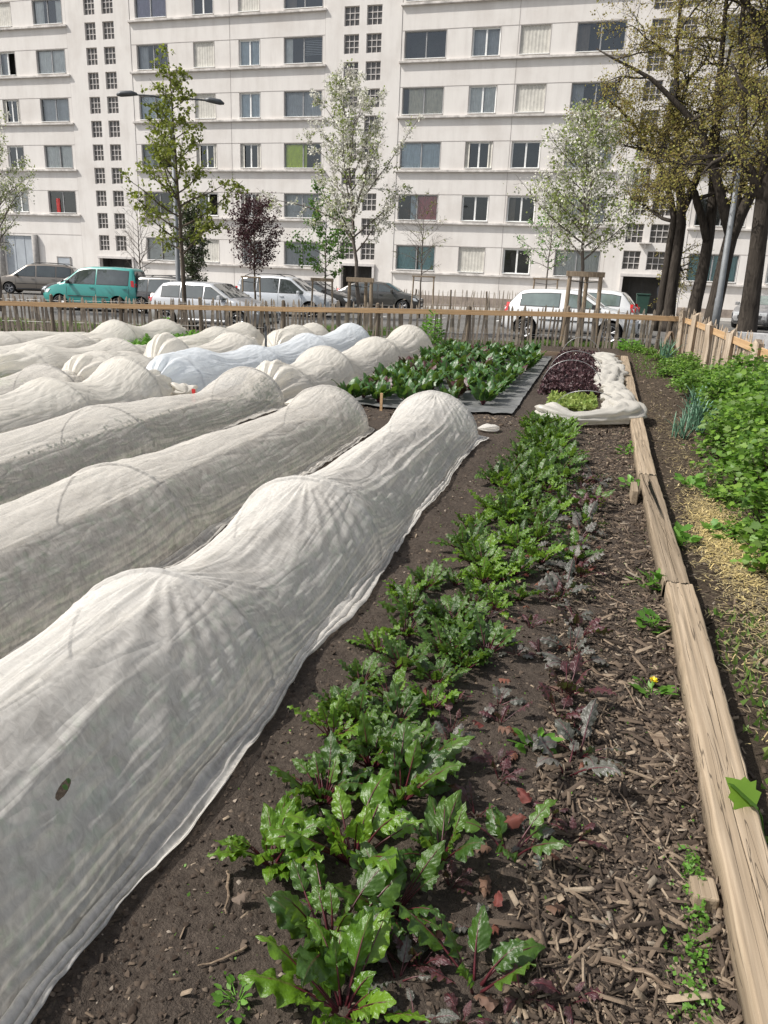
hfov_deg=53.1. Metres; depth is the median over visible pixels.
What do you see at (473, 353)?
chard plant
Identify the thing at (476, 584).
beet plant
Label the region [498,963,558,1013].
beet plant
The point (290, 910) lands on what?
beet plant
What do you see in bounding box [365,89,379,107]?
stair window
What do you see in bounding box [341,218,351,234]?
stair window
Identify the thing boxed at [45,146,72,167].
window
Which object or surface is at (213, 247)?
window
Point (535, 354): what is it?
chard plant
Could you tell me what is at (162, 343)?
fleece tunnel
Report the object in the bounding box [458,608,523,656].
beet plant
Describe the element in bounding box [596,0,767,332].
street tree
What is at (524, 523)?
beet plant
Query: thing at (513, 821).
fallen leaf
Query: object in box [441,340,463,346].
chard plant
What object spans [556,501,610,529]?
beet plant
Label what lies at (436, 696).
beet plant
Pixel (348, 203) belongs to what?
stair window
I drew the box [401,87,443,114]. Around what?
window
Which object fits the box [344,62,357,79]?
stair window
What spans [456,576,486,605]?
beet plant
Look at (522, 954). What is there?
beet plant
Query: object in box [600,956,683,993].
twig
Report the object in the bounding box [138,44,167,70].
window
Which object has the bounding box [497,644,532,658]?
beet plant
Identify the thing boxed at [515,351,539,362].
chard plant
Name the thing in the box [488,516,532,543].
beet plant
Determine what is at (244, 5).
window
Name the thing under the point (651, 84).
stair window
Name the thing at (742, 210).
street tree
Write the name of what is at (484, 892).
fallen leaf
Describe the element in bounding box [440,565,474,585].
beet plant
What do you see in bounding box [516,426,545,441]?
beet plant
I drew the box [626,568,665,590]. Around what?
weed
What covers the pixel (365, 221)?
stair window
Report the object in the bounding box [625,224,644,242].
stair window
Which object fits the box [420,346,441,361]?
chard plant
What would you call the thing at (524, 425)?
beet plant
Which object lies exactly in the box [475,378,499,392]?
chard plant
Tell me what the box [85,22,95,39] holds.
stair window
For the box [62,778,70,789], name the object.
covered salad crop
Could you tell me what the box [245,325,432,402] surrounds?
fleece tunnel
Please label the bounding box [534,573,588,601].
beet plant
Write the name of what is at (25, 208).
window
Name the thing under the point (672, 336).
wooden trestle
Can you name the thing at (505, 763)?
beet plant
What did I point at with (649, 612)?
weed
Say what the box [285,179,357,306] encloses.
young tree
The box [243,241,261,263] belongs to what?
window
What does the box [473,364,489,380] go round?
chard plant
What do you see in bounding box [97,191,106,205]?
stair window
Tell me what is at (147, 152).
window
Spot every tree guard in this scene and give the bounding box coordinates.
[241,276,260,300]
[311,278,333,307]
[346,277,373,332]
[411,275,434,318]
[533,278,558,288]
[559,271,604,346]
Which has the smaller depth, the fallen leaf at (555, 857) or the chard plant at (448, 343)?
the fallen leaf at (555, 857)
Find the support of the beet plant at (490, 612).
on the garden soil at (454, 905)
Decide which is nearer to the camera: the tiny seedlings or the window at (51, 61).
the tiny seedlings
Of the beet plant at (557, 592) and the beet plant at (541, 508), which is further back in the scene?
the beet plant at (541, 508)
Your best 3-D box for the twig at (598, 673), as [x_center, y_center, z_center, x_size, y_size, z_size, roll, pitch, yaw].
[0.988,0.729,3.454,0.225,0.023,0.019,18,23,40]
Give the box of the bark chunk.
[648,730,669,749]
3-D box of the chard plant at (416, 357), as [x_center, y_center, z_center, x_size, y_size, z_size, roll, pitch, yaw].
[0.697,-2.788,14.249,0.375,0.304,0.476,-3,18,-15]
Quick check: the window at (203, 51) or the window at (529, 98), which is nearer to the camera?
the window at (529, 98)
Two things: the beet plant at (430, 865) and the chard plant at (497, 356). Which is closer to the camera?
the beet plant at (430, 865)
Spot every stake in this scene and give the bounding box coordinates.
[264,324,266,346]
[629,482,638,504]
[688,874,719,912]
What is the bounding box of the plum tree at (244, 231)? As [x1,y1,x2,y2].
[222,188,289,298]
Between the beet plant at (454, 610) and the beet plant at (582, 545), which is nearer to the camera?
the beet plant at (454, 610)
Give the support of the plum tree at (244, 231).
on the street
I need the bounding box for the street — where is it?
[0,290,767,350]
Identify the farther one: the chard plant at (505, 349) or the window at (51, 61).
the window at (51, 61)
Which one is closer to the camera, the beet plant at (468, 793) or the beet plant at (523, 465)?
the beet plant at (468, 793)
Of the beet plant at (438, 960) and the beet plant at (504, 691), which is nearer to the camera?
the beet plant at (438, 960)
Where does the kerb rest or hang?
on the ground
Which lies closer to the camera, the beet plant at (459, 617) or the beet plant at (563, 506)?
the beet plant at (459, 617)
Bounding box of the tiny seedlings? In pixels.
[173,424,717,1023]
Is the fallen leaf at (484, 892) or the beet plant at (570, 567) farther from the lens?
the beet plant at (570, 567)
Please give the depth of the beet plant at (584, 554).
4.80 m
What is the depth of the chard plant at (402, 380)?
11.11 m
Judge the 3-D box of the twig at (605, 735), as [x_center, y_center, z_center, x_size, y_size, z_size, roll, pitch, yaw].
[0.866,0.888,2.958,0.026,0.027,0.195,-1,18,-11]
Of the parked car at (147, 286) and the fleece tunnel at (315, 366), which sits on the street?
the parked car at (147, 286)
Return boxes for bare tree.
[113,194,167,272]
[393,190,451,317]
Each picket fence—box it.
[0,292,678,349]
[336,286,515,310]
[676,307,767,371]
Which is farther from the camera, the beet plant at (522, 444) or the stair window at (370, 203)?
the stair window at (370, 203)
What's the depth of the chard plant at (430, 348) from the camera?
15.06 m
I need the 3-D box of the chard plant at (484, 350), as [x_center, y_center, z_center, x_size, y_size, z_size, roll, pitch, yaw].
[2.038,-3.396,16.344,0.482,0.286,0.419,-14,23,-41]
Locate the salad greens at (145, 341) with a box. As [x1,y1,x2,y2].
[124,329,198,344]
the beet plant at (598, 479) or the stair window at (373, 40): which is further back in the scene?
the stair window at (373, 40)
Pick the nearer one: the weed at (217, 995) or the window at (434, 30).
the weed at (217, 995)
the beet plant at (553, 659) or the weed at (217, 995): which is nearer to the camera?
the weed at (217, 995)
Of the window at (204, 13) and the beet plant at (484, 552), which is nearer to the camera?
the beet plant at (484, 552)
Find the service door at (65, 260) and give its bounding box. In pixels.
[57,256,70,265]
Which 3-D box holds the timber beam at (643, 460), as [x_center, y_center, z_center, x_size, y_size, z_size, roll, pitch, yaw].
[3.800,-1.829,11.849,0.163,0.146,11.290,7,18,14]
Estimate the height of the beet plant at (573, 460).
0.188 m
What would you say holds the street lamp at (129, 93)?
on the street
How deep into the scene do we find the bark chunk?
2.98 m
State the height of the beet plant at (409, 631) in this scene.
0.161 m
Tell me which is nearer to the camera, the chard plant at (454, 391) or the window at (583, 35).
the chard plant at (454, 391)
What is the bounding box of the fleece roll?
[534,352,646,424]
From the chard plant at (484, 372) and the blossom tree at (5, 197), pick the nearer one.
the chard plant at (484, 372)
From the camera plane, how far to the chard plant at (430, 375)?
11.16 m
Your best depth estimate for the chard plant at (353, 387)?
10.37 m
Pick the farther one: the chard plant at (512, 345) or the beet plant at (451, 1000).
the chard plant at (512, 345)
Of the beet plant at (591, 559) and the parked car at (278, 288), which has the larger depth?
the parked car at (278, 288)
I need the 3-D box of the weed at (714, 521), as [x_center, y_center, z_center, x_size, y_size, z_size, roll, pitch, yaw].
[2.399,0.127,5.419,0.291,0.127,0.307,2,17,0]
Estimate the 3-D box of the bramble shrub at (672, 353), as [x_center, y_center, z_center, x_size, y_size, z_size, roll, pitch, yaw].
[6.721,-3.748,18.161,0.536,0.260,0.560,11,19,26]
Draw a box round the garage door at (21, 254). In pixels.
[5,235,33,274]
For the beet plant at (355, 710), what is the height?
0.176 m
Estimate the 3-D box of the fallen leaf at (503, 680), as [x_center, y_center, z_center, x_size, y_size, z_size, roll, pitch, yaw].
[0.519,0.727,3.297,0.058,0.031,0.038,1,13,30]
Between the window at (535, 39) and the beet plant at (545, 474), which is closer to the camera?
the beet plant at (545, 474)
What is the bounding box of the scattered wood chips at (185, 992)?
[35,416,643,1023]
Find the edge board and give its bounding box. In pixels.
[540,351,620,358]
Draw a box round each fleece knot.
[171,382,197,395]
[477,424,499,431]
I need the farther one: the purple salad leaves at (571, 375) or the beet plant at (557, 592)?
the purple salad leaves at (571, 375)
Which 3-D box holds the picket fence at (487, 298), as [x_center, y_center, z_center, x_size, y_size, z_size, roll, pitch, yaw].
[3.862,-10.866,39.748,14.854,1.501,0.134,8,18,16]
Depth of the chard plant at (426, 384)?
10.66 m
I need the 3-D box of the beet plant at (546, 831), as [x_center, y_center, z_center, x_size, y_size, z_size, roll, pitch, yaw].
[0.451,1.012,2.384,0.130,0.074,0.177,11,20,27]
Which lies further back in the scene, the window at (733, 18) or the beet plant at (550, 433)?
the window at (733, 18)
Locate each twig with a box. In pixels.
[198,945,246,965]
[224,870,229,914]
[531,917,546,979]
[535,961,553,1015]
[562,908,588,956]
[578,798,590,822]
[583,664,625,681]
[587,974,601,1023]
[596,730,619,755]
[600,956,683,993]
[605,592,631,610]
[618,781,673,856]
[623,681,675,792]
[639,889,666,921]
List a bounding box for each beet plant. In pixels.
[207,795,324,884]
[240,907,430,1023]
[263,767,423,875]
[265,849,405,985]
[268,730,388,823]
[287,692,358,753]
[304,708,430,782]
[311,679,361,717]
[315,680,401,725]
[325,840,447,939]
[337,652,383,691]
[338,720,465,809]
[345,623,400,654]
[347,714,424,757]
[361,666,415,700]
[366,680,423,727]
[368,934,436,992]
[372,717,474,783]
[377,583,435,616]
[377,633,438,673]
[382,595,431,637]
[384,574,427,596]
[386,940,444,976]
[387,988,460,1023]
[389,931,455,984]
[391,900,545,994]
[396,789,485,870]
[404,677,462,716]
[405,559,448,590]
[410,657,470,689]
[413,592,472,627]
[417,615,477,658]
[426,612,489,638]
[429,523,497,551]
[429,721,475,750]
[431,593,492,630]
[432,695,469,733]
[436,634,484,663]
[437,629,493,669]
[437,691,473,708]
[438,860,473,895]
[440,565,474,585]
[441,533,507,568]
[444,992,492,1023]
[446,522,495,550]
[448,779,512,829]
[451,512,491,529]
[451,902,488,938]
[454,538,490,565]
[456,556,507,583]
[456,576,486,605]
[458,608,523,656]
[462,509,498,522]
[463,575,510,599]
[463,799,570,861]
[467,489,508,511]
[467,521,506,539]
[469,744,517,774]
[470,586,513,619]
[475,460,512,483]
[479,700,533,723]
[481,494,536,514]
[482,558,525,582]
[482,686,527,721]
[482,749,526,785]
[484,608,506,620]
[486,501,527,521]
[488,474,531,493]
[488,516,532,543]
[489,472,520,486]
[490,459,528,480]
[491,546,540,575]
[492,505,533,523]
[492,638,517,648]
[494,488,527,499]
[495,447,535,469]
[496,490,530,508]
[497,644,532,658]
[498,528,544,550]
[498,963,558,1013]
[501,576,545,600]
[503,441,536,456]
[503,460,517,471]
[503,484,541,502]
[506,519,534,539]
[508,541,548,552]
[510,439,535,449]
[511,473,543,488]
[511,497,557,516]
[511,807,554,869]
[511,1015,521,1023]
[514,425,542,438]
[514,457,557,475]
[514,514,567,542]
[515,468,553,483]
[515,506,559,527]
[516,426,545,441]
[516,451,556,466]
[517,486,555,502]
[517,537,574,563]
[518,611,557,627]
[519,410,546,426]
[519,415,541,422]
[519,421,538,427]
[519,426,552,445]
[520,733,621,776]
[522,435,545,447]
[522,448,559,466]
[523,484,552,499]
[524,438,558,451]
[526,427,548,442]
[527,464,566,483]
[527,638,550,657]
[528,412,564,424]
[528,969,603,1023]
[529,413,557,424]
[529,447,569,466]
[531,800,568,826]
[532,699,626,768]
[533,560,563,571]
[534,476,566,492]
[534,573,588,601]
[536,418,562,432]
[536,580,561,601]
[536,645,609,668]
[536,652,616,695]
[537,425,565,440]
[537,443,561,451]
[538,470,572,487]
[538,558,594,594]
[538,681,586,721]
[539,625,595,656]
[540,438,569,450]
[541,497,573,514]
[542,563,575,578]
[544,421,568,427]
[544,544,604,567]
[545,429,580,443]
[545,433,572,441]
[546,486,579,503]
[547,439,589,462]
[548,452,588,468]
[549,816,608,850]
[550,460,585,480]
[550,527,589,552]
[552,413,576,424]
[552,536,591,549]
[554,425,569,437]
[554,517,607,539]
[555,598,592,624]
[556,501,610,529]
[556,606,614,635]
[561,425,580,439]
[562,420,587,430]
[562,541,604,561]
[564,557,605,577]
[566,708,585,739]
[567,472,605,484]
[567,492,615,510]
[567,502,598,523]
[568,482,597,493]
[569,492,606,515]
[572,712,598,729]
[573,480,595,493]
[575,485,614,502]
[578,474,607,488]
[585,464,614,482]
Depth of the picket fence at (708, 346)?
15.69 m
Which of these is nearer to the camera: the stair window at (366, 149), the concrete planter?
the concrete planter
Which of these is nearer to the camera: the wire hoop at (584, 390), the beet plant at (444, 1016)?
the beet plant at (444, 1016)
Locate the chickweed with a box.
[658,843,724,1023]
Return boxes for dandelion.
[627,676,678,697]
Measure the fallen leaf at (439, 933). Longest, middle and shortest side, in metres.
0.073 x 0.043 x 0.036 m
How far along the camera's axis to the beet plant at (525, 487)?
5.99 m
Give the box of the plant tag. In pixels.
[380,393,382,410]
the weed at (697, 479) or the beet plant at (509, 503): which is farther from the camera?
the weed at (697, 479)
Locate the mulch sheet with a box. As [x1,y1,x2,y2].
[355,356,551,412]
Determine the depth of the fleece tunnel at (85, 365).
11.21 m
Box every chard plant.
[331,376,369,397]
[359,380,375,397]
[363,373,384,383]
[363,378,396,401]
[369,376,392,388]
[371,362,398,376]
[388,367,418,379]
[388,372,415,386]
[389,359,419,369]
[395,377,421,399]
[396,366,421,376]
[398,356,414,363]
[409,358,430,370]
[409,375,433,392]
[410,362,436,373]
[411,373,438,387]
[413,354,430,361]
[414,367,441,375]
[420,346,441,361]
[422,353,456,363]
[422,369,447,389]
[423,362,449,378]
[424,345,445,352]
[432,358,465,378]
[434,344,449,350]
[434,350,459,357]
[435,338,457,346]
[439,383,462,397]
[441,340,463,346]
[442,371,475,388]
[444,342,469,351]
[444,377,468,397]
[448,353,471,368]
[448,365,478,377]
[452,343,477,353]
[459,350,478,360]
[459,370,482,389]
[463,359,491,374]
[467,349,481,360]
[467,356,492,368]
[469,384,501,404]
[471,345,489,352]
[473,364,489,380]
[475,342,490,351]
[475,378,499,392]
[479,351,502,361]
[480,341,496,348]
[480,347,507,358]
[481,356,502,368]
[487,375,510,392]
[488,345,516,358]
[488,363,522,378]
[488,369,514,383]
[488,373,515,386]
[499,342,514,347]
[499,354,506,365]
[502,362,526,374]
[507,357,529,371]
[510,355,539,369]
[511,346,520,355]
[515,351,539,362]
[520,348,546,362]
[524,341,541,350]
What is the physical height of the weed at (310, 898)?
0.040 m
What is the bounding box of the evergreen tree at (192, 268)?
[168,200,213,281]
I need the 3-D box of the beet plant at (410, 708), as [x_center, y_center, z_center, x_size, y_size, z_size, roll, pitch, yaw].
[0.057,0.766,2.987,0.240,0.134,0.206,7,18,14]
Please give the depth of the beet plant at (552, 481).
6.24 m
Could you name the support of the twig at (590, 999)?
on the wood chips at (607, 950)
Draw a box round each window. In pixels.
[0,3,11,27]
[0,52,15,75]
[4,100,20,122]
[8,146,23,167]
[13,191,28,211]
[33,0,61,24]
[37,50,65,74]
[41,98,69,121]
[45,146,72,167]
[49,191,74,212]
[84,0,93,14]
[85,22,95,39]
[87,48,97,64]
[89,73,98,89]
[90,97,100,113]
[92,121,101,137]
[93,145,103,160]
[95,168,104,183]
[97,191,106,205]
[98,213,107,228]
[100,235,109,250]
[102,0,112,13]
[103,21,113,38]
[105,47,115,64]
[106,72,116,88]
[108,96,118,113]
[109,121,119,136]
[111,144,121,160]
[112,168,122,183]
[113,191,123,206]
[115,213,125,228]
[116,236,126,250]
[134,0,165,18]
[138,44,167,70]
[140,95,169,119]
[143,145,164,167]
[145,192,171,214]
[147,238,174,260]
[192,0,212,14]
[193,42,214,67]
[195,94,215,118]
[197,144,216,167]
[199,193,217,215]
[200,239,218,262]
[238,0,258,12]
[239,39,259,65]
[239,93,259,117]
[241,144,260,167]
[242,193,260,216]
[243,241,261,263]
[284,0,322,9]
[284,36,321,64]
[284,194,319,217]
[285,91,321,116]
[285,143,320,167]
[285,242,319,265]
[340,242,353,258]
[341,193,354,210]
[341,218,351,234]
[342,142,355,159]
[342,168,355,185]
[343,89,356,107]
[344,34,358,53]
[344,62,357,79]
[345,6,359,25]
[361,218,375,235]
[361,243,374,259]
[362,193,375,210]
[363,168,376,185]
[364,116,378,133]
[364,142,377,159]
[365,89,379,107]
[366,61,380,80]
[367,5,382,24]
[367,33,381,52]
[396,245,434,270]
[397,195,437,220]
[400,142,440,168]
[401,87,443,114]
[404,30,446,59]
[406,0,431,1]
[457,247,484,272]
[461,196,488,221]
[464,142,492,168]
[467,86,496,113]
[471,27,500,56]
[502,248,530,274]
[506,196,535,222]
[510,141,540,168]
[514,84,545,112]
[519,25,551,54]
[553,250,600,276]
[561,197,605,223]
[564,141,612,168]
[570,82,619,111]
[575,21,626,52]
[622,251,640,269]
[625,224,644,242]
[628,196,647,215]
[632,168,651,186]
[635,139,654,159]
[640,110,658,129]
[643,80,662,100]
[645,251,664,270]
[646,50,666,70]
[649,224,669,243]
[650,18,671,40]
[654,200,669,215]
[655,0,672,8]
[669,79,688,99]
[672,48,694,69]
[679,17,698,36]
[682,0,700,7]
[686,254,738,282]
[694,198,745,226]
[713,78,765,108]
[725,15,766,46]
[765,268,767,283]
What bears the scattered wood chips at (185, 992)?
on the garden soil at (454, 905)
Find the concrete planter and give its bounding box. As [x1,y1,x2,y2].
[722,330,767,349]
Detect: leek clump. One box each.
[660,336,683,359]
[664,408,699,439]
[677,395,717,432]
[685,384,706,414]
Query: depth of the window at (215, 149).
46.54 m
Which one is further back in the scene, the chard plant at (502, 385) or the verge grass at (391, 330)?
the verge grass at (391, 330)
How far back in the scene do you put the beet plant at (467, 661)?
3.42 m
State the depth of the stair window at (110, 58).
46.72 m
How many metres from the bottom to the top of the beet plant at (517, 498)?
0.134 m
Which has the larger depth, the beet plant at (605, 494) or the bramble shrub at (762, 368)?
the bramble shrub at (762, 368)
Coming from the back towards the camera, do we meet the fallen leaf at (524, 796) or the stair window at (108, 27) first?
the stair window at (108, 27)
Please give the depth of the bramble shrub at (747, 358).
10.32 m
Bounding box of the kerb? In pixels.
[28,291,761,325]
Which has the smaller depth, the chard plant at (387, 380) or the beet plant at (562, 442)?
the beet plant at (562, 442)
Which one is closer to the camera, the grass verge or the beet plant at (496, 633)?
the beet plant at (496, 633)
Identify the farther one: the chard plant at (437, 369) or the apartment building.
the apartment building
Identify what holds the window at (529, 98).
in the apartment building
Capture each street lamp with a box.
[116,90,223,280]
[712,134,754,328]
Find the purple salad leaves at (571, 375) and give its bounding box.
[537,347,601,396]
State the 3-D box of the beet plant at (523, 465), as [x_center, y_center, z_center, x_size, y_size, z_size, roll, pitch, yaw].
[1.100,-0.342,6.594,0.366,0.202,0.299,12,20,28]
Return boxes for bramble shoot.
[725,777,767,843]
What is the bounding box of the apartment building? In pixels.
[0,0,767,317]
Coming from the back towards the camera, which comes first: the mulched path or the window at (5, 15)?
the window at (5, 15)
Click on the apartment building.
(488, 90)
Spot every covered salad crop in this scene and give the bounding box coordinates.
[1,384,271,497]
[1,405,359,637]
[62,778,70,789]
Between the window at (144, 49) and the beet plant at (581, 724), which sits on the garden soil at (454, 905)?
the beet plant at (581, 724)
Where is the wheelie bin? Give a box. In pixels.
[636,293,650,314]
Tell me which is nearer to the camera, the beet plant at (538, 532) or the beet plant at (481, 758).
the beet plant at (481, 758)
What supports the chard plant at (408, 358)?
on the mulch sheet
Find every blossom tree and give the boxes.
[0,110,37,310]
[254,58,423,325]
[503,95,646,343]
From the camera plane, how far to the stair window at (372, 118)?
43.19 m
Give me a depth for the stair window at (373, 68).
42.36 m
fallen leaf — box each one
[231,890,250,904]
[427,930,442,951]
[441,921,455,930]
[472,720,483,728]
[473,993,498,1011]
[474,842,491,853]
[479,875,491,890]
[479,886,490,897]
[487,780,496,789]
[491,924,499,933]
[493,891,502,906]
[498,726,511,734]
[499,678,510,683]
[504,813,525,828]
[506,726,516,735]
[510,753,517,760]
[516,788,531,803]
[545,902,564,915]
[550,852,559,860]
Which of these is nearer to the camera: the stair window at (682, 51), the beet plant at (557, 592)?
the beet plant at (557, 592)
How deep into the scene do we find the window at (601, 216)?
41.17 m
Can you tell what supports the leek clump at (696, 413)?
on the mulched path
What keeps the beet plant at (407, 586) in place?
on the garden soil at (454, 905)
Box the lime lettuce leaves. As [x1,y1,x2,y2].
[544,390,597,410]
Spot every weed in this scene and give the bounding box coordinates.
[211,974,253,1023]
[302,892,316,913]
[507,727,564,753]
[615,440,634,453]
[618,474,639,487]
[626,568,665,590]
[635,607,670,632]
[673,473,707,489]
[673,520,702,545]
[699,518,741,538]
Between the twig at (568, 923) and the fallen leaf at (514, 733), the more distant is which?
the fallen leaf at (514, 733)
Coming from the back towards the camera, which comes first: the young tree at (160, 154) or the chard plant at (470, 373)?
the young tree at (160, 154)
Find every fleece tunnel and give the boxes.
[0,331,86,345]
[0,332,100,353]
[0,337,146,377]
[0,356,173,449]
[0,363,82,394]
[0,366,286,516]
[0,385,374,658]
[0,390,488,1023]
[62,350,153,380]
[81,319,188,341]
[143,332,260,356]
[146,323,369,391]
[176,322,263,345]
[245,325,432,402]
[262,322,328,346]
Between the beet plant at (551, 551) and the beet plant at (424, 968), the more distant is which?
the beet plant at (551, 551)
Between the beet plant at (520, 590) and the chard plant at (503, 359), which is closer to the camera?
the beet plant at (520, 590)
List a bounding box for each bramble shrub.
[626,345,642,352]
[638,346,659,354]
[645,353,665,360]
[652,365,681,377]
[654,359,677,368]
[657,348,678,356]
[666,377,690,388]
[668,357,708,379]
[670,351,706,372]
[670,367,711,397]
[681,397,767,457]
[689,364,714,389]
[690,367,758,420]
[690,431,767,493]
[691,371,726,409]
[698,356,740,385]
[701,481,745,505]
[703,384,767,434]
[707,343,767,394]
[708,514,766,545]
[713,359,767,411]
[714,527,767,570]
[716,422,767,504]
[718,391,767,459]
[718,463,767,528]
[723,373,767,440]
[736,359,767,400]
[742,507,767,571]
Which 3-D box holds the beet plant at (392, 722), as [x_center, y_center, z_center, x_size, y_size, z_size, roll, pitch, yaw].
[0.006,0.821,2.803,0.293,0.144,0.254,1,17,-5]
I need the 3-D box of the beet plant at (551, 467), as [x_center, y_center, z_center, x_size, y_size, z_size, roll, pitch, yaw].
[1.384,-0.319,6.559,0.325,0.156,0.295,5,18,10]
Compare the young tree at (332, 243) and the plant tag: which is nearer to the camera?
the plant tag
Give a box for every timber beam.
[621,356,656,478]
[638,474,689,597]
[663,581,767,1023]
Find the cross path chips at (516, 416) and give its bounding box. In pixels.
[265,401,623,437]
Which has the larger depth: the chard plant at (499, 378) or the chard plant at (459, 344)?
the chard plant at (459, 344)
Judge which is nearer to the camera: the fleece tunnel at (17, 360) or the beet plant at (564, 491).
the beet plant at (564, 491)
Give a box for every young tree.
[118,43,248,328]
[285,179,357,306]
[513,190,576,288]
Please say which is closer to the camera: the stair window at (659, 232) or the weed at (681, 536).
the weed at (681, 536)
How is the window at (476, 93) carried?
in the apartment building
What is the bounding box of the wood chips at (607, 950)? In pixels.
[489,408,743,1023]
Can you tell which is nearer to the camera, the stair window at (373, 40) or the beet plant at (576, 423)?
the beet plant at (576, 423)
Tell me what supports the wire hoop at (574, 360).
on the garden soil at (454, 905)
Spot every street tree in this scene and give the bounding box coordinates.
[565,0,767,331]
[585,0,767,335]
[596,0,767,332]
[601,0,767,333]
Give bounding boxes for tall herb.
[420,309,445,343]
[616,339,643,350]
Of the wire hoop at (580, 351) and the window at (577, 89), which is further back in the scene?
the window at (577, 89)
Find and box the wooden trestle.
[657,331,677,353]
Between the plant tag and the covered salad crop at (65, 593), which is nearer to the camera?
the covered salad crop at (65, 593)
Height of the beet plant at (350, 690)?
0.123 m
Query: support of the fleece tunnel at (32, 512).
on the garden soil at (454, 905)
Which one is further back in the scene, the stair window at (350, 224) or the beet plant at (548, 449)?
the stair window at (350, 224)
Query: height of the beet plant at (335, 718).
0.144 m
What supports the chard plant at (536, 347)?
on the mulch sheet
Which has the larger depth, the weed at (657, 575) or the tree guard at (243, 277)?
the tree guard at (243, 277)
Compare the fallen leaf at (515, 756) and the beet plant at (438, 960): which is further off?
the fallen leaf at (515, 756)
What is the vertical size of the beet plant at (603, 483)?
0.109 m
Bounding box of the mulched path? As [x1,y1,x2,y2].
[619,348,767,844]
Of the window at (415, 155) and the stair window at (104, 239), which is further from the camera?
the stair window at (104, 239)
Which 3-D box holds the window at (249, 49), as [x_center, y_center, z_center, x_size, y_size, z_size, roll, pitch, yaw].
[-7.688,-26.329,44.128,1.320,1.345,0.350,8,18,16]
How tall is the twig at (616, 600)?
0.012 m
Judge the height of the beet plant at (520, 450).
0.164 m
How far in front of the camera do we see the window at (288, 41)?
43.35 m
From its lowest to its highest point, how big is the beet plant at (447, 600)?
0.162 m
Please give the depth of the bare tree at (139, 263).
35.17 m
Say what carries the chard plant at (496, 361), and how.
on the mulch sheet
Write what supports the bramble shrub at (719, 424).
on the mulched path
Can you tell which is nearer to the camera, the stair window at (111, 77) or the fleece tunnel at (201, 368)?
the fleece tunnel at (201, 368)
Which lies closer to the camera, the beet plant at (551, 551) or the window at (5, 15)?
the beet plant at (551, 551)
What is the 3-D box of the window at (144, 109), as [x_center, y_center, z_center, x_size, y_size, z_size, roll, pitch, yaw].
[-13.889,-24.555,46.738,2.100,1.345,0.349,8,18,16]
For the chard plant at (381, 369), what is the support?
on the mulch sheet
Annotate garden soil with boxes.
[0,322,264,488]
[0,339,737,1023]
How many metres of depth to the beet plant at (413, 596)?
3.98 m
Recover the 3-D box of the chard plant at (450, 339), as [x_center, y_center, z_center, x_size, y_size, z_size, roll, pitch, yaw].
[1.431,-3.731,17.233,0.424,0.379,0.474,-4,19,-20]
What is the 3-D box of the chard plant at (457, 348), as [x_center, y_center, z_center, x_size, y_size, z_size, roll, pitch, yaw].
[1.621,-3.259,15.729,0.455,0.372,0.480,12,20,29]
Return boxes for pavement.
[422,306,730,320]
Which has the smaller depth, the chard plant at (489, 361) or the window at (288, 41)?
the chard plant at (489, 361)
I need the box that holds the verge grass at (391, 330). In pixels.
[0,316,671,350]
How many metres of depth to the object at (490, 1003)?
1.86 m
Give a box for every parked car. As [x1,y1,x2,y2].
[1,262,77,293]
[41,276,68,294]
[43,266,144,312]
[136,275,195,312]
[148,281,280,328]
[236,273,337,316]
[304,280,356,307]
[337,281,423,308]
[501,289,640,343]
[526,289,639,322]
[731,294,767,327]
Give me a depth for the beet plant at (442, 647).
3.45 m
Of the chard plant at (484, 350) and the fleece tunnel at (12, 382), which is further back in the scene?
the chard plant at (484, 350)
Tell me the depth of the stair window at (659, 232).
40.26 m
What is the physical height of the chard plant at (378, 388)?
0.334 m
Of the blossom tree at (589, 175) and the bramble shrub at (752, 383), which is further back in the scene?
the blossom tree at (589, 175)
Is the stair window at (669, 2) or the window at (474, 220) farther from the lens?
the window at (474, 220)
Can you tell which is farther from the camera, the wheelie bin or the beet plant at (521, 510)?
the wheelie bin
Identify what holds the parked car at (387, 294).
on the street
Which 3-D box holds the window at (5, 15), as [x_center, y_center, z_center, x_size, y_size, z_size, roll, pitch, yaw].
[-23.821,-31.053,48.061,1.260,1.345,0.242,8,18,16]
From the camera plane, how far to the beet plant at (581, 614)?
3.96 m
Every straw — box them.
[650,389,767,743]
[670,470,767,624]
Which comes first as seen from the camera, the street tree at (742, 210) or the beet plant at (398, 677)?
the beet plant at (398, 677)
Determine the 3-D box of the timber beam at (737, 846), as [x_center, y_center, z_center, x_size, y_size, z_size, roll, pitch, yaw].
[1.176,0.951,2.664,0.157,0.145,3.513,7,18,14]
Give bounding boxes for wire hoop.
[541,360,600,383]
[551,351,600,366]
[558,390,611,401]

